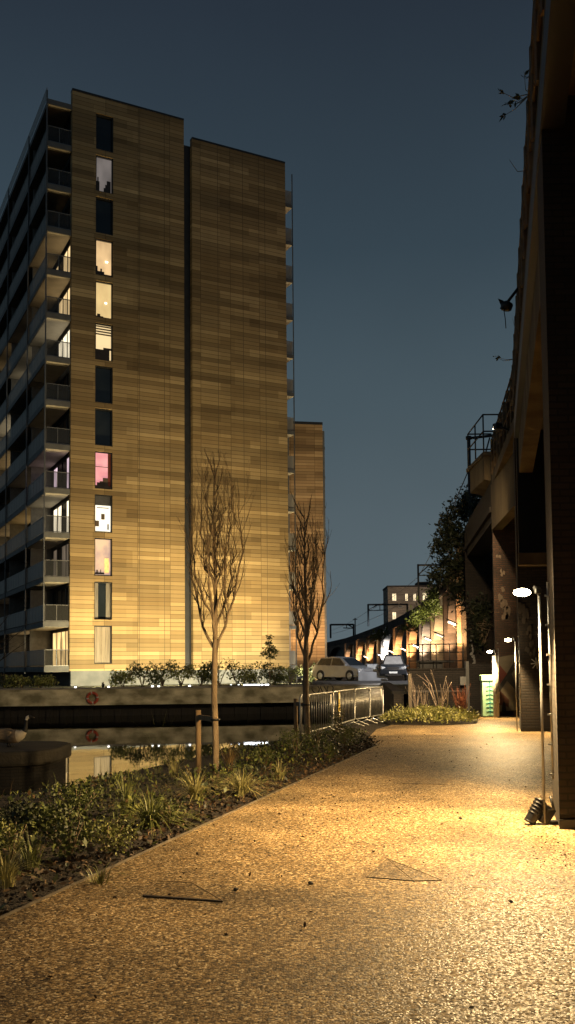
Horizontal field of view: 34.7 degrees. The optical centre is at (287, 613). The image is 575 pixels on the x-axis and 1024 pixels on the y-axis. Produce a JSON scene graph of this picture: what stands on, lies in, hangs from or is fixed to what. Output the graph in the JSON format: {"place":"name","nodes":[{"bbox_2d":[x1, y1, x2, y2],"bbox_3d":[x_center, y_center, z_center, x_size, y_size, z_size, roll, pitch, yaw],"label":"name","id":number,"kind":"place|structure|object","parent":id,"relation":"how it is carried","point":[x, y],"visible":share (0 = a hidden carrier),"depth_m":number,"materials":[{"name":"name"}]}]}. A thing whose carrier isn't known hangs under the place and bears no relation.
{"place":"outdoors","nodes":[
{"label":"outdoors","id":0,"kind":"place"},
{"bbox_2d":[0,88,296,685],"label":"apartment tower","id":1,"kind":"structure","parent":0,"point":[146,318],"depth_m":68.41,"materials":[{"name":"brick"}]},
{"bbox_2d":[94,626,111,663],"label":"window","id":2,"kind":"structure","parent":1,"relation":"in","point":[102,634],"depth_m":65.01,"materials":[{"name":"glass"}]},
{"bbox_2d":[94,582,111,619],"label":"window","id":3,"kind":"structure","parent":1,"relation":"in","point":[102,590],"depth_m":65.20,"materials":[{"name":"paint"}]},
{"bbox_2d":[94,538,111,575],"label":"window","id":4,"kind":"structure","parent":1,"relation":"in","point":[103,546],"depth_m":65.37,"materials":[{"name":"glass"}]},
{"bbox_2d":[95,494,111,532],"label":"window","id":5,"kind":"structure","parent":1,"relation":"in","point":[103,503],"depth_m":65.55,"materials":[{"name":"glass"}]},
{"bbox_2d":[95,451,111,489],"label":"window","id":6,"kind":"structure","parent":1,"relation":"in","point":[103,460],"depth_m":65.73,"materials":[{"name":"glass"}]},
{"bbox_2d":[95,408,111,446],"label":"window","id":7,"kind":"structure","parent":1,"relation":"in","point":[103,417],"depth_m":65.94,"materials":[{"name":"glass"}]},
{"bbox_2d":[95,365,111,403],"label":"window","id":8,"kind":"structure","parent":1,"relation":"in","point":[103,375],"depth_m":66.11,"materials":[{"name":"glass"}]},
{"bbox_2d":[95,323,111,360],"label":"window","id":9,"kind":"structure","parent":1,"relation":"in","point":[103,332],"depth_m":66.26,"materials":[{"name":"glass"}]},
{"bbox_2d":[95,281,112,318],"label":"window","id":10,"kind":"structure","parent":1,"relation":"in","point":[104,290],"depth_m":66.49,"materials":[{"name":"glass"}]},
{"bbox_2d":[96,239,112,276],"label":"window","id":11,"kind":"structure","parent":1,"relation":"in","point":[104,249],"depth_m":66.68,"materials":[{"name":"glass"}]},
{"bbox_2d":[96,197,112,235],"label":"window","id":12,"kind":"structure","parent":1,"relation":"in","point":[104,207],"depth_m":66.86,"materials":[{"name":"glass"}]},
{"bbox_2d":[96,155,112,193],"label":"window","id":13,"kind":"structure","parent":1,"relation":"in","point":[104,166],"depth_m":67.02,"materials":[{"name":"glass"}]},
{"bbox_2d":[96,114,112,152],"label":"window","id":14,"kind":"structure","parent":1,"relation":"in","point":[104,124],"depth_m":67.22,"materials":[{"name":"glass"}]},
{"bbox_2d":[0,706,407,795],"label":"water","id":15,"kind":"structure","parent":0,"point":[100,743],"depth_m":39.80,"materials":[{"name":"black liquid"}]},
{"bbox_2d":[0,741,71,793],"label":"dock pier","id":16,"kind":"structure","parent":15,"relation":"in","point":[26,765],"depth_m":21.30,"materials":[{"name":"wood"}]},
{"bbox_2d":[0,715,34,746],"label":"goose","id":17,"kind":"object","parent":16,"relation":"on","point":[9,735],"visible":1,"depth_m":22.34,"materials":[{"name":"black paint"}]},
{"bbox_2d":[0,679,407,694],"bbox_3d":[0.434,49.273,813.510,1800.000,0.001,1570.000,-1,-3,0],"label":"ground","id":18,"kind":"structure","parent":0,"point":[400,686],"depth_m":62.72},
{"bbox_2d":[0,672,21,687],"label":"quay shrub","id":19,"kind":"object","parent":18,"relation":"on","point":[2,679],"visible":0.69,"depth_m":56.55,"materials":[{"name":"green plant"}]},
{"bbox_2d":[0,608,29,660],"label":"bare tree","id":20,"kind":"object","parent":18,"relation":"on","point":[2,640],"visible":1,"depth_m":57.03,"materials":[{"name":"brown plant"}]},
{"bbox_2d":[3,674,32,687],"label":"quay shrub","id":21,"kind":"object","parent":18,"relation":"on","point":[24,680],"visible":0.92,"depth_m":56.57,"materials":[{"name":"green plant"}]},
{"bbox_2d":[29,674,59,687],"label":"quay shrub","id":22,"kind":"object","parent":18,"relation":"on","point":[41,681],"visible":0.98,"depth_m":56.71,"materials":[{"name":"green plant"}]},
{"bbox_2d":[108,668,135,686],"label":"quay shrub","id":23,"kind":"object","parent":18,"relation":"on","point":[122,676],"visible":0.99,"depth_m":57.62,"materials":[{"name":"green plant"}]},
{"bbox_2d":[126,661,161,686],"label":"quay shrub","id":24,"kind":"object","parent":18,"relation":"on","point":[139,671],"visible":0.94,"depth_m":58.58,"materials":[{"name":"green plant"}]},
{"bbox_2d":[143,659,179,686],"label":"quay shrub","id":25,"kind":"object","parent":18,"relation":"on","point":[164,671],"visible":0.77,"depth_m":59.37,"materials":[{"name":"green plant"}]},
{"bbox_2d":[163,663,200,685],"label":"quay shrub","id":26,"kind":"object","parent":18,"relation":"on","point":[176,673],"visible":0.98,"depth_m":59.07,"materials":[{"name":"green plant"}]},
{"bbox_2d":[180,660,220,685],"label":"quay shrub","id":27,"kind":"object","parent":18,"relation":"on","point":[201,680],"visible":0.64,"depth_m":59.93,"materials":[{"name":"green plant"}]},
{"bbox_2d":[196,657,236,685],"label":"quay shrub","id":28,"kind":"object","parent":18,"relation":"on","point":[209,675],"visible":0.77,"depth_m":59.65,"materials":[{"name":"green plant"}]},
{"bbox_2d":[225,660,257,685],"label":"quay shrub","id":29,"kind":"object","parent":18,"relation":"on","point":[241,674],"visible":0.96,"depth_m":60.70,"materials":[{"name":"green plant"}]},
{"bbox_2d":[238,661,273,683],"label":"quay shrub","id":30,"kind":"object","parent":18,"relation":"on","point":[260,674],"visible":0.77,"depth_m":61.37,"materials":[{"name":"green plant"}]},
{"bbox_2d":[259,634,278,683],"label":"leafy tree","id":31,"kind":"object","parent":18,"relation":"on","point":[271,649],"visible":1,"depth_m":60.40,"materials":[{"name":"green plant"}]},
{"bbox_2d":[260,662,288,684],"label":"quay shrub","id":32,"kind":"object","parent":18,"relation":"on","point":[275,676],"visible":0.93,"depth_m":61.16,"materials":[{"name":"green plant"}]},
{"bbox_2d":[276,666,302,684],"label":"quay shrub","id":33,"kind":"object","parent":18,"relation":"on","point":[295,671],"visible":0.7,"depth_m":62.14,"materials":[{"name":"green plant"}]},
{"bbox_2d":[287,421,326,678],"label":"apartment block","id":34,"kind":"structure","parent":18,"relation":"on","point":[309,458],"depth_m":91.86,"materials":[{"name":"brick"}]},
{"bbox_2d":[416,661,453,667],"bbox_3d":[6.107,2.402,38.121,1.500,0.900,0.500,-1,-3,0],"label":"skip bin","id":35,"kind":"object","parent":18,"relation":"on","point":[429,664],"visible":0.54,"depth_m":37.93,"materials":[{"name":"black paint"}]},
{"bbox_2d":[327,0,574,828],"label":"railway viaduct","id":36,"kind":"object","parent":18,"relation":"on","point":[519,531],"visible":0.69,"depth_m":14.80,"materials":[{"name":"brick"}]},
{"bbox_2d":[363,627,389,641],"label":"wall scrub","id":37,"kind":"object","parent":36,"relation":"on","point":[381,634],"depth_m":139.23,"materials":[{"name":"green plant"}]},
{"bbox_2d":[367,603,407,625],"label":"catenary gantry","id":38,"kind":"object","parent":36,"relation":"on","point":[375,605],"visible":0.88,"depth_m":150.19,"materials":[{"name":"metal"}]},
{"bbox_2d":[332,473,467,633],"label":"overhead wires","id":39,"kind":"object","parent":38,"relation":"hanging from","point":[412,581],"visible":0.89,"depth_m":104.05,"materials":[{"name":"metal"}]},
{"bbox_2d":[398,615,417,633],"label":"wall scrub","id":40,"kind":"object","parent":36,"relation":"on","point":[407,627],"depth_m":104.45,"materials":[{"name":"green plant"}]},
{"bbox_2d":[405,586,442,626],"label":"leafy tree","id":41,"kind":"object","parent":36,"relation":"on","point":[432,605],"visible":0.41,"depth_m":77.49,"materials":[{"name":"green plant"}]},
{"bbox_2d":[417,564,439,601],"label":"catenary gantry","id":42,"kind":"object","parent":36,"relation":"on","point":[418,565],"visible":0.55,"depth_m":95.35,"materials":[{"name":"metal"}]},
{"bbox_2d":[422,483,481,614],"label":"overhanging tree","id":43,"kind":"object","parent":36,"relation":"attached to","point":[451,540],"visible":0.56,"depth_m":46.82,"materials":[{"name":"green plant"}]},
{"bbox_2d":[462,591,493,651],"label":"climbing plant","id":44,"kind":"object","parent":36,"relation":"attached to","point":[477,612],"visible":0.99,"depth_m":43.48,"materials":[{"name":"green plant"}]},
{"bbox_2d":[466,434,491,518],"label":"line mast","id":45,"kind":"object","parent":36,"relation":"on","point":[471,438],"visible":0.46,"depth_m":46.39,"materials":[{"name":"metal"}]},
{"bbox_2d":[498,287,517,327],"bbox_3d":[4.642,-6.364,18.697,0.795,1.249,0.239,1,-4,-23],"label":"bracket lantern","id":46,"kind":"object","parent":36,"relation":"attached to","point":[506,305],"visible":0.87,"depth_m":18.57,"materials":[{"name":"black paint"}]},
{"bbox_2d":[498,70,528,121],"bbox_3d":[3.218,-7.336,13.103,0.482,0.749,0.173,-1,-3,0],"label":"wall sprout","id":47,"kind":"object","parent":36,"relation":"attached to","point":[516,97],"depth_m":13.09,"materials":[{"name":"green plant"}]},
{"bbox_2d":[513,582,553,822],"bbox_3d":[2.729,0.979,10.183,0.409,2.660,0.129,-1,-3,0],"label":"wall lamp","id":48,"kind":"object","parent":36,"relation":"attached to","point":[526,592],"visible":1,"depth_m":10.21,"materials":[{"name":"metal"}]},
{"bbox_2d":[0,710,480,914],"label":"soil bed","id":49,"kind":"object","parent":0,"point":[15,902],"visible":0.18,"depth_m":11.98,"materials":[{"name":"soil"}]},
{"bbox_2d":[0,818,42,859],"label":"leafy plant","id":50,"kind":"object","parent":49,"relation":"on","point":[6,832],"visible":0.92,"depth_m":8.45,"materials":[{"name":"green plant"}]},
{"bbox_2d":[0,846,54,889],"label":"grass tuft","id":51,"kind":"object","parent":49,"relation":"on","point":[8,874],"visible":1,"depth_m":7.57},
{"bbox_2d":[0,798,57,839],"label":"leafy plant","id":52,"kind":"object","parent":49,"relation":"on","point":[14,818],"visible":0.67,"depth_m":9.46,"materials":[{"name":"green plant"}]},
{"bbox_2d":[5,832,69,869],"bbox_3d":[-2.309,2.111,8.273,0.744,0.363,0.634,-1,-3,0],"label":"grass tuft","id":53,"kind":"object","parent":49,"relation":"on","point":[33,863],"visible":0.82,"depth_m":8.24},
{"bbox_2d":[19,800,91,839],"bbox_3d":[-2.425,2.156,9.533,0.749,0.435,0.684,-1,-3,0],"label":"leafy plant","id":54,"kind":"object","parent":49,"relation":"on","point":[51,814],"visible":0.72,"depth_m":9.47,"materials":[{"name":"green plant"}]},
{"bbox_2d":[43,810,105,861],"bbox_3d":[-2.014,2.087,8.642,0.564,0.457,0.426,2,-4,-36],"label":"leafy plant","id":55,"kind":"object","parent":49,"relation":"on","point":[63,834],"visible":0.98,"depth_m":8.56,"materials":[{"name":"green plant"}]},
{"bbox_2d":[46,779,105,823],"bbox_3d":[-2.439,2.179,10.683,0.653,0.523,0.762,-1,-3,0],"label":"leafy plant","id":56,"kind":"object","parent":49,"relation":"on","point":[80,800],"visible":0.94,"depth_m":10.63,"materials":[{"name":"green plant"}]},
{"bbox_2d":[63,809,105,842],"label":"grass tuft","id":57,"kind":"object","parent":49,"relation":"on","point":[88,834],"visible":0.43,"depth_m":9.54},
{"bbox_2d":[80,862,131,887],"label":"grass tuft","id":58,"kind":"object","parent":49,"relation":"on","point":[100,878],"visible":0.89,"depth_m":7.60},
{"bbox_2d":[82,816,139,855],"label":"leafy plant","id":59,"kind":"object","parent":49,"relation":"on","point":[113,835],"visible":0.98,"depth_m":8.77,"materials":[{"name":"green plant"}]},
{"bbox_2d":[102,767,163,818],"bbox_3d":[-1.942,2.132,11.132,1.011,0.652,1.023,2,-4,-32],"label":"grass tuft","id":60,"kind":"object","parent":49,"relation":"on","point":[123,799],"visible":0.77,"depth_m":11.05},
{"bbox_2d":[91,784,210,840],"bbox_3d":[-1.550,2.224,10.350,1.929,0.640,2.007,-1,-3,0],"label":"grass tuft","id":61,"kind":"object","parent":49,"relation":"on","point":[146,810],"visible":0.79,"depth_m":10.26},
{"bbox_2d":[146,800,191,826],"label":"leafy plant","id":62,"kind":"object","parent":49,"relation":"on","point":[171,809],"visible":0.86,"depth_m":10.29,"materials":[{"name":"green plant"}]},
{"bbox_2d":[161,752,185,777],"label":"grass tuft","id":63,"kind":"object","parent":49,"relation":"on","point":[172,769],"visible":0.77,"depth_m":15.16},
{"bbox_2d":[0,726,368,909],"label":"planting","id":64,"kind":"object","parent":49,"relation":"on","point":[100,778],"visible":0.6,"depth_m":13.99,"materials":[{"name":"green plant"}]},
{"bbox_2d":[0,745,376,918],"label":"path edging","id":65,"kind":"object","parent":49,"relation":"on","point":[78,881],"visible":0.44,"depth_m":8.82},
{"bbox_2d":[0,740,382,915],"bbox_3d":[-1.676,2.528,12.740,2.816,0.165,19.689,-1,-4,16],"label":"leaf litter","id":66,"kind":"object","parent":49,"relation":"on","point":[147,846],"visible":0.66,"depth_m":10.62,"materials":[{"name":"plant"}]},
{"bbox_2d":[152,767,249,803],"bbox_3d":[-1.246,2.318,12.460,1.667,0.531,1.557,-1,-3,0],"label":"grass tuft","id":67,"kind":"object","parent":49,"relation":"on","point":[196,790],"visible":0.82,"depth_m":12.40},
{"bbox_2d":[195,710,219,772],"bbox_3d":[-1.342,2.209,15.431,0.164,1.137,1.019,1,-4,-22],"label":"tree stake","id":68,"kind":"object","parent":49,"relation":"on","point":[199,717],"visible":0.93,"depth_m":15.80,"materials":[{"name":"brown wood"}]},
{"bbox_2d":[177,447,256,777],"bbox_3d":[-1.145,-0.026,15.083,1.318,5.456,1.095,-1,-3,0],"label":"bare sapling","id":69,"kind":"object","parent":49,"relation":"on","point":[216,639],"visible":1,"depth_m":15.15,"materials":[{"name":"brown plant"}]},
{"bbox_2d":[209,744,242,770],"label":"grass tuft","id":70,"kind":"object","parent":49,"relation":"on","point":[229,760],"visible":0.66,"depth_m":15.98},
{"bbox_2d":[202,767,291,800],"bbox_3d":[-0.621,2.393,12.924,1.829,0.546,1.906,-1,-3,0],"label":"grass tuft","id":71,"kind":"object","parent":49,"relation":"on","point":[241,787],"visible":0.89,"depth_m":12.87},
{"bbox_2d":[247,745,282,764],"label":"leafy plant","id":72,"kind":"object","parent":49,"relation":"on","point":[264,756],"visible":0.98,"depth_m":16.69,"materials":[{"name":"green plant"}]},
{"bbox_2d":[264,759,291,780],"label":"grass tuft","id":73,"kind":"object","parent":49,"relation":"on","point":[278,772],"visible":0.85,"depth_m":14.60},
{"bbox_2d":[274,727,314,758],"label":"leafy plant","id":74,"kind":"object","parent":49,"relation":"on","point":[295,737],"visible":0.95,"depth_m":17.81,"materials":[{"name":"green plant"}]},
{"bbox_2d":[294,698,309,740],"bbox_3d":[0.306,2.566,21.554,0.164,1.118,0.862,1,-4,-22],"label":"tree stake","id":75,"kind":"object","parent":49,"relation":"on","point":[296,703],"visible":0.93,"depth_m":21.89,"materials":[{"name":"brown wood"}]},
{"bbox_2d":[284,491,339,743],"bbox_3d":[0.513,0.103,21.453,1.050,5.923,1.168,-4,-5,42],"label":"bare sapling","id":76,"kind":"object","parent":49,"relation":"on","point":[305,609],"visible":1,"depth_m":21.39,"materials":[{"name":"brown plant"}]},
{"bbox_2d":[291,691,334,741],"bbox_3d":[0.775,2.545,23.025,0.652,1.117,3.302,-1,-4,16],"label":"crowd barrier","id":77,"kind":"object","parent":49,"relation":"on","point":[331,698],"visible":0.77,"depth_m":23.30,"materials":[{"name":"metal"}]},
{"bbox_2d":[301,723,334,752],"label":"leafy plant","id":78,"kind":"object","parent":49,"relation":"on","point":[319,736],"visible":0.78,"depth_m":18.73,"materials":[{"name":"green plant"}]},
{"bbox_2d":[325,703,346,739],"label":"leafy plant","id":79,"kind":"object","parent":49,"relation":"on","point":[336,724],"visible":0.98,"depth_m":22.74,"materials":[{"name":"green plant"}]},
{"bbox_2d":[325,688,363,731],"bbox_3d":[1.629,2.714,26.009,0.652,1.117,2.917,-1,-4,15],"label":"crowd barrier","id":80,"kind":"object","parent":49,"relation":"on","point":[353,703],"visible":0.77,"depth_m":26.30,"materials":[{"name":"metal"}]},
{"bbox_2d":[334,724,361,748],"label":"leafy plant","id":81,"kind":"object","parent":49,"relation":"on","point":[345,733],"visible":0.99,"depth_m":20.04,"materials":[{"name":"green plant"}]},
{"bbox_2d":[350,687,377,725],"bbox_3d":[2.299,2.828,28.030,0.652,1.117,1.367,-2,-4,25],"label":"crowd barrier","id":82,"kind":"object","parent":49,"relation":"on","point":[366,701],"visible":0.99,"depth_m":28.23,"materials":[{"name":"metal"}]},
{"bbox_2d":[356,734,379,746],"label":"leafy plant","id":83,"kind":"object","parent":49,"relation":"on","point":[367,743],"visible":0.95,"depth_m":20.40,"materials":[{"name":"green plant"}]},
{"bbox_2d":[364,686,390,722],"bbox_3d":[2.870,2.906,29.443,0.652,1.117,1.688,-2,-4,20],"label":"crowd barrier","id":84,"kind":"object","parent":49,"relation":"on","point":[380,694],"visible":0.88,"depth_m":29.41,"materials":[{"name":"metal"}]},
{"bbox_2d":[382,682,404,712],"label":"canal end wall","id":85,"kind":"structure","parent":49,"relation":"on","point":[393,694],"depth_m":40.99,"materials":[{"name":"brick"}]},
{"bbox_2d":[0,0,532,641],"label":"sky","id":86,"kind":"structure","parent":0,"point":[383,117],"materials":[{"name":"blue"}]},
{"bbox_2d":[0,714,574,1023],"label":"path","id":87,"kind":"structure","parent":0,"point":[355,947],"depth_m":6.54,"materials":[{"name":"gravel"}]},
{"bbox_2d":[143,895,222,901],"bbox_3d":[-0.798,2.169,7.007,0.655,0.010,0.016,-2,-4,16],"label":"steel lip","id":88,"kind":"object","parent":87,"relation":"on","point":[183,898],"visible":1,"depth_m":7.00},
{"bbox_2d":[143,880,223,900],"bbox_3d":[-0.778,2.188,7.287,0.781,0.006,0.492,-2,-4,18],"label":"access cover","id":89,"kind":"object","parent":87,"relation":"on","point":[182,889],"visible":1,"depth_m":7.27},
{"bbox_2d":[0,734,570,1023],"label":"dead leaves","id":90,"kind":"object","parent":87,"relation":"on","point":[30,1021],"visible":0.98,"depth_m":8.67,"materials":[{"name":"brown plant"}]},
{"bbox_2d":[366,858,441,880],"bbox_3d":[0.852,2.209,7.882,0.514,0.006,0.938,1,-4,-22],"label":"access cover","id":91,"kind":"object","parent":87,"relation":"on","point":[387,868],"visible":1,"depth_m":7.80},
{"bbox_2d":[402,779,449,784],"bbox_3d":[2.114,2.561,14.018,0.682,0.006,0.607,-1,-3,13],"label":"access cover","id":92,"kind":"object","parent":87,"relation":"on","point":[429,781],"visible":1,"depth_m":14.03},
{"bbox_2d":[407,643,492,710],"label":"boundary wall","id":93,"kind":"structure","parent":87,"relation":"on","point":[471,673],"depth_m":36.90,"materials":[{"name":"brick"}]},
{"bbox_2d":[479,675,493,715],"bbox_3d":[6.937,2.833,31.730,0.560,1.410,0.369,-1,-3,0],"label":"green cabinet","id":94,"kind":"object","parent":87,"relation":"on","point":[486,682],"visible":0.84,"depth_m":31.59,"materials":[{"name":"metal"}]},
{"bbox_2d":[492,656,498,717],"bbox_3d":[7.084,2.492,31.324,0.200,2.100,0.200,-1,-3,0],"label":"white post","id":95,"kind":"object","parent":87,"relation":"on","point":[495,685],"visible":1,"depth_m":31.25,"materials":[{"name":"metal"}]},
{"bbox_2d":[487,648,499,716],"bbox_3d":[6.979,2.255,31.192,0.402,2.520,0.129,-1,-3,0],"label":"wall lamp","id":96,"kind":"object","parent":95,"relation":"attached to","point":[489,651],"visible":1,"depth_m":31.22,"materials":[{"name":"metal"}]},
{"bbox_2d":[505,636,520,731],"bbox_3d":[5.968,1.854,24.355,0.402,2.530,0.129,-1,-3,0],"label":"street lamp","id":97,"kind":"object","parent":87,"relation":"on","point":[509,639],"visible":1,"depth_m":24.38,"materials":[{"name":"metal"}]},
{"bbox_2d":[523,796,557,824],"bbox_3d":[2.801,2.174,10.177,0.383,0.335,0.209,-1,-3,0],"label":"ground floodlight","id":98,"kind":"object","parent":87,"relation":"on","point":[534,814],"visible":0.94,"depth_m":10.13,"materials":[{"name":"black paint"}]},
{"bbox_2d":[312,675,407,684],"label":"road","id":99,"kind":"structure","parent":0,"point":[391,679],"depth_m":61.48,"materials":[{"name":"asphalt"}]},
{"bbox_2d":[312,657,376,680],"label":"parked car","id":100,"kind":"object","parent":99,"relation":"on","point":[340,668],"visible":0.83,"depth_m":64.29,"materials":[{"name":"silver metal"}]},
{"bbox_2d":[357,672,387,680],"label":"concrete block","id":101,"kind":"structure","parent":99,"relation":"on","point":[368,676],"depth_m":61.95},
{"bbox_2d":[377,655,408,680],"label":"parked car","id":102,"kind":"object","parent":99,"relation":"on","point":[393,665],"visible":0.91,"depth_m":61.64,"materials":[{"name":"paint"}]},
{"bbox_2d":[372,695,407,706],"bbox_3d":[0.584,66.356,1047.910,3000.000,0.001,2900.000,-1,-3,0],"label":"ground","id":103,"kind":"structure","parent":0,"point":[405,700],"depth_m":115.65,"materials":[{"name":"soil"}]},
{"bbox_2d":[0,683,382,716],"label":"quay wall","id":104,"kind":"structure","parent":103,"relation":"on","point":[65,702],"depth_m":55.95,"materials":[{"name":"concrete"}]},
{"bbox_2d":[86,691,98,703],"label":"lifebuoy","id":105,"kind":"object","parent":104,"relation":"attached to","point":[89,701],"visible":1,"depth_m":54.78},
{"bbox_2d":[383,582,431,623],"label":"brick building","id":106,"kind":"structure","parent":0,"point":[408,591],"depth_m":250.70,"materials":[{"name":"brick"}]},
{"bbox_2d":[378,711,477,724],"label":"bed soil","id":107,"kind":"structure","parent":0,"point":[420,722],"depth_m":28.69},
{"bbox_2d":[408,674,411,707],"bbox_3d":[4.417,2.929,33.224,0.120,1.500,0.100,-1,-3,0],"label":"timber post","id":108,"kind":"object","parent":107,"relation":"on","point":[409,691],"visible":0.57,"depth_m":33.19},
{"bbox_2d":[379,703,479,723],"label":"ground cover","id":109,"kind":"object","parent":107,"relation":"on","point":[431,713],"visible":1,"depth_m":28.53,"materials":[{"name":"green plant"}]},
{"bbox_2d":[419,671,451,708],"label":"pale stemmed shrub","id":110,"kind":"object","parent":107,"relation":"on","point":[442,699],"visible":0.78,"depth_m":30.49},
{"bbox_2d":[451,683,470,711],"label":"red stemmed shrub","id":111,"kind":"object","parent":107,"relation":"on","point":[462,700],"visible":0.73,"depth_m":31.03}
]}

